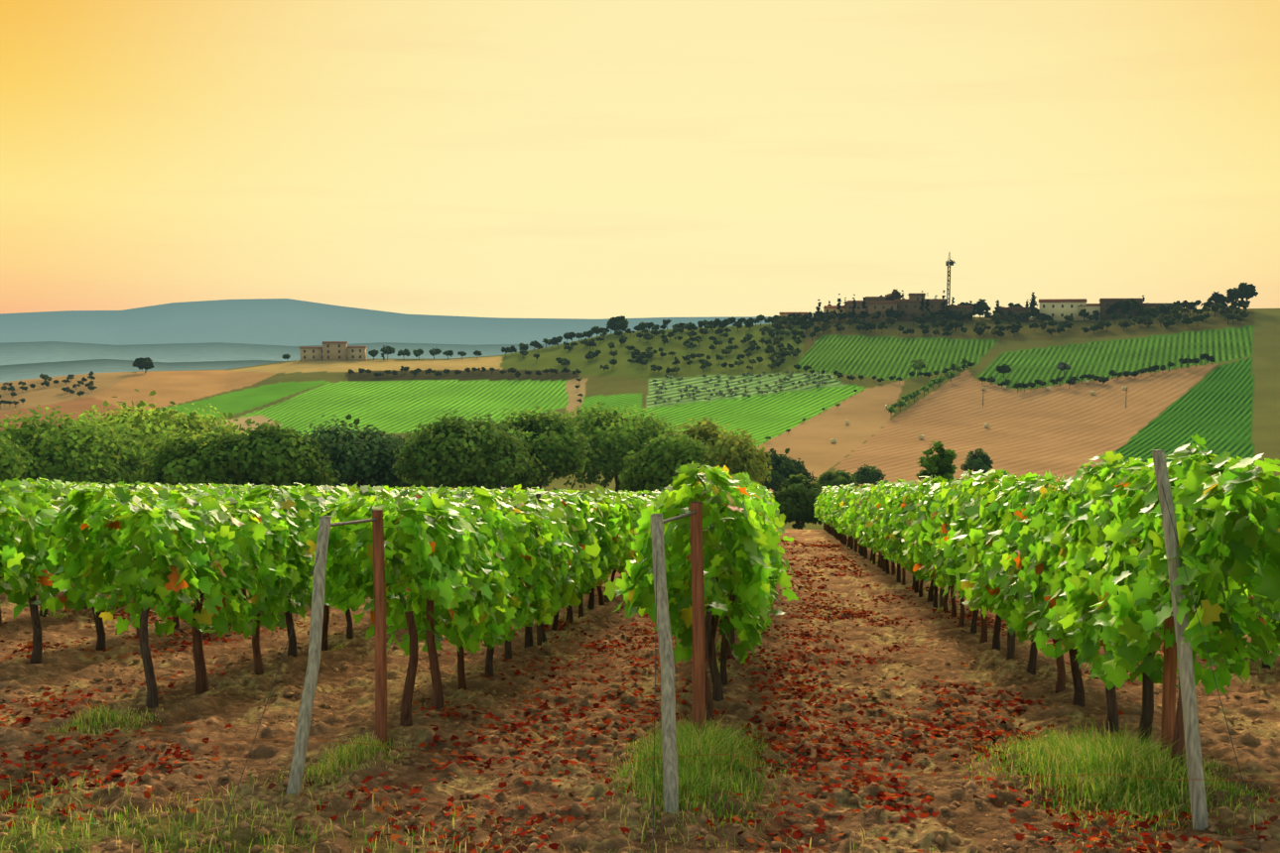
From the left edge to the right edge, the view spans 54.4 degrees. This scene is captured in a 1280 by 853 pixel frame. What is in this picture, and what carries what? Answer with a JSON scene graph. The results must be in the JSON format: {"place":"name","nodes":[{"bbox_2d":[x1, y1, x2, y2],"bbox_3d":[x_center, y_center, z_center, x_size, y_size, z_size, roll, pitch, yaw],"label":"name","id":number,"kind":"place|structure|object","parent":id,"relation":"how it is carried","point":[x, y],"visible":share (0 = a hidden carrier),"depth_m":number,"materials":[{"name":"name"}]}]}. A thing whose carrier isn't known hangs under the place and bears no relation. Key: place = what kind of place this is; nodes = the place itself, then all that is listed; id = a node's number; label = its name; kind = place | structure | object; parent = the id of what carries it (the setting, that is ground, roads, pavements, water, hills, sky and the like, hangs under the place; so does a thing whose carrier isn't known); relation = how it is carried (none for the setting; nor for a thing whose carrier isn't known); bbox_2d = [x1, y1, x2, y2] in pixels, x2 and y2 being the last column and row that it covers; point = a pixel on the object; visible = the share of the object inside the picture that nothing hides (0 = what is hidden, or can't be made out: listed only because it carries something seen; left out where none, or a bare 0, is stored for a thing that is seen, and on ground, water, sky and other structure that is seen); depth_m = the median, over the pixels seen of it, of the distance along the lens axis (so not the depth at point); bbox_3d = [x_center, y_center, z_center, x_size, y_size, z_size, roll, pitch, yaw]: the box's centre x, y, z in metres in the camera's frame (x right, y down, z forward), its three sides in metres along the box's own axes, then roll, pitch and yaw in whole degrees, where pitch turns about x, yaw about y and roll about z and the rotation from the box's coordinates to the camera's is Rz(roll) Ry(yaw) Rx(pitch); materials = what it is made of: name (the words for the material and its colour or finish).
{"place":"outdoors","nodes":[
{"label":"outdoors","id":0,"kind":"place"},
{"bbox_2d":[0,298,1279,852],"bbox_3d":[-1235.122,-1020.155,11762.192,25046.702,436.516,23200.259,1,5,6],"label":"terrain","id":1,"kind":"structure","parent":0,"point":[224,356],"depth_m":14.76,"materials":[{"name":"brown soil"}]},
{"bbox_2d":[0,388,993,529],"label":"trees","id":2,"kind":"object","parent":1,"relation":"on","point":[153,447],"depth_m":124.02,"materials":[{"name":"green plant"}]},
{"bbox_2d":[0,282,1258,439],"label":"trees","id":3,"kind":"object","parent":1,"relation":"on","point":[1219,306],"materials":[{"name":"green plant"}]},
{"bbox_2d":[0,449,1271,852],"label":"vineyard posts","id":4,"kind":"object","parent":1,"relation":"on","point":[1179,731],"visible":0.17,"depth_m":8.05,"materials":[{"name":"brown wood"}]},
{"bbox_2d":[0,479,1058,552],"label":"vine leaves","id":5,"kind":"object","parent":4,"relation":"attached to","point":[841,508],"visible":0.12,"depth_m":38.44,"materials":[{"name":"green plant"}]},
{"bbox_2d":[0,433,1279,694],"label":"vine leaves","id":6,"kind":"object","parent":4,"relation":"attached to","point":[450,559],"visible":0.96,"depth_m":9.16,"materials":[{"name":"green plant"}]},
{"bbox_2d":[0,469,1279,638],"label":"vine leaves","id":7,"kind":"object","parent":4,"relation":"attached to","point":[937,531],"visible":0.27,"depth_m":15.54,"materials":[{"name":"green plant"}]},
{"bbox_2d":[0,575,1279,852],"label":"fallen leaves","id":8,"kind":"object","parent":1,"relation":"on","point":[784,832],"visible":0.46,"depth_m":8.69,"materials":[{"name":"red plant"}]},
{"bbox_2d":[0,559,1279,852],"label":"grass tufts","id":9,"kind":"object","parent":1,"relation":"on","point":[1099,764],"visible":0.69,"depth_m":7.40,"materials":[{"name":"green plant"}]},
{"bbox_2d":[299,294,1170,361],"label":"hamlet walls","id":10,"kind":"structure","parent":1,"relation":"on","point":[1057,311],"depth_m":608.99,"materials":[{"name":"beige stone"}]},
{"bbox_2d":[299,293,1172,348],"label":"hamlet roofs","id":11,"kind":"structure","parent":10,"relation":"on","point":[942,301],"depth_m":609.40,"materials":[{"name":"brown tile"}]},
{"bbox_2d":[303,297,1168,358],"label":"hamlet windows","id":12,"kind":"structure","parent":10,"relation":"in","point":[932,306],"depth_m":610.04,"materials":[{"name":"black glass"}]},
{"bbox_2d":[945,253,954,305],"bbox_3d":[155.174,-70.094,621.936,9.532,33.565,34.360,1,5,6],"label":"communication tower","id":13,"kind":"structure","parent":1,"relation":"on","point":[950,263],"depth_m":613.12,"materials":[{"name":"metal"}]},
{"bbox_2d":[650,537,1253,598],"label":"fallen leaves","id":14,"kind":"object","parent":1,"relation":"on","point":[817,562],"visible":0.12,"depth_m":30.69,"materials":[{"name":"red plant"}]},
{"bbox_2d":[830,380,1127,443],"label":"hay bales","id":15,"kind":"object","parent":1,"relation":"on","point":[846,422],"visible":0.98,"depth_m":412.76,"materials":[{"name":"plant"}]},
{"bbox_2d":[0,0,1279,319],"label":"sky","id":16,"kind":"structure","parent":0,"point":[505,159],"materials":[{"name":"yellow"}]}
]}

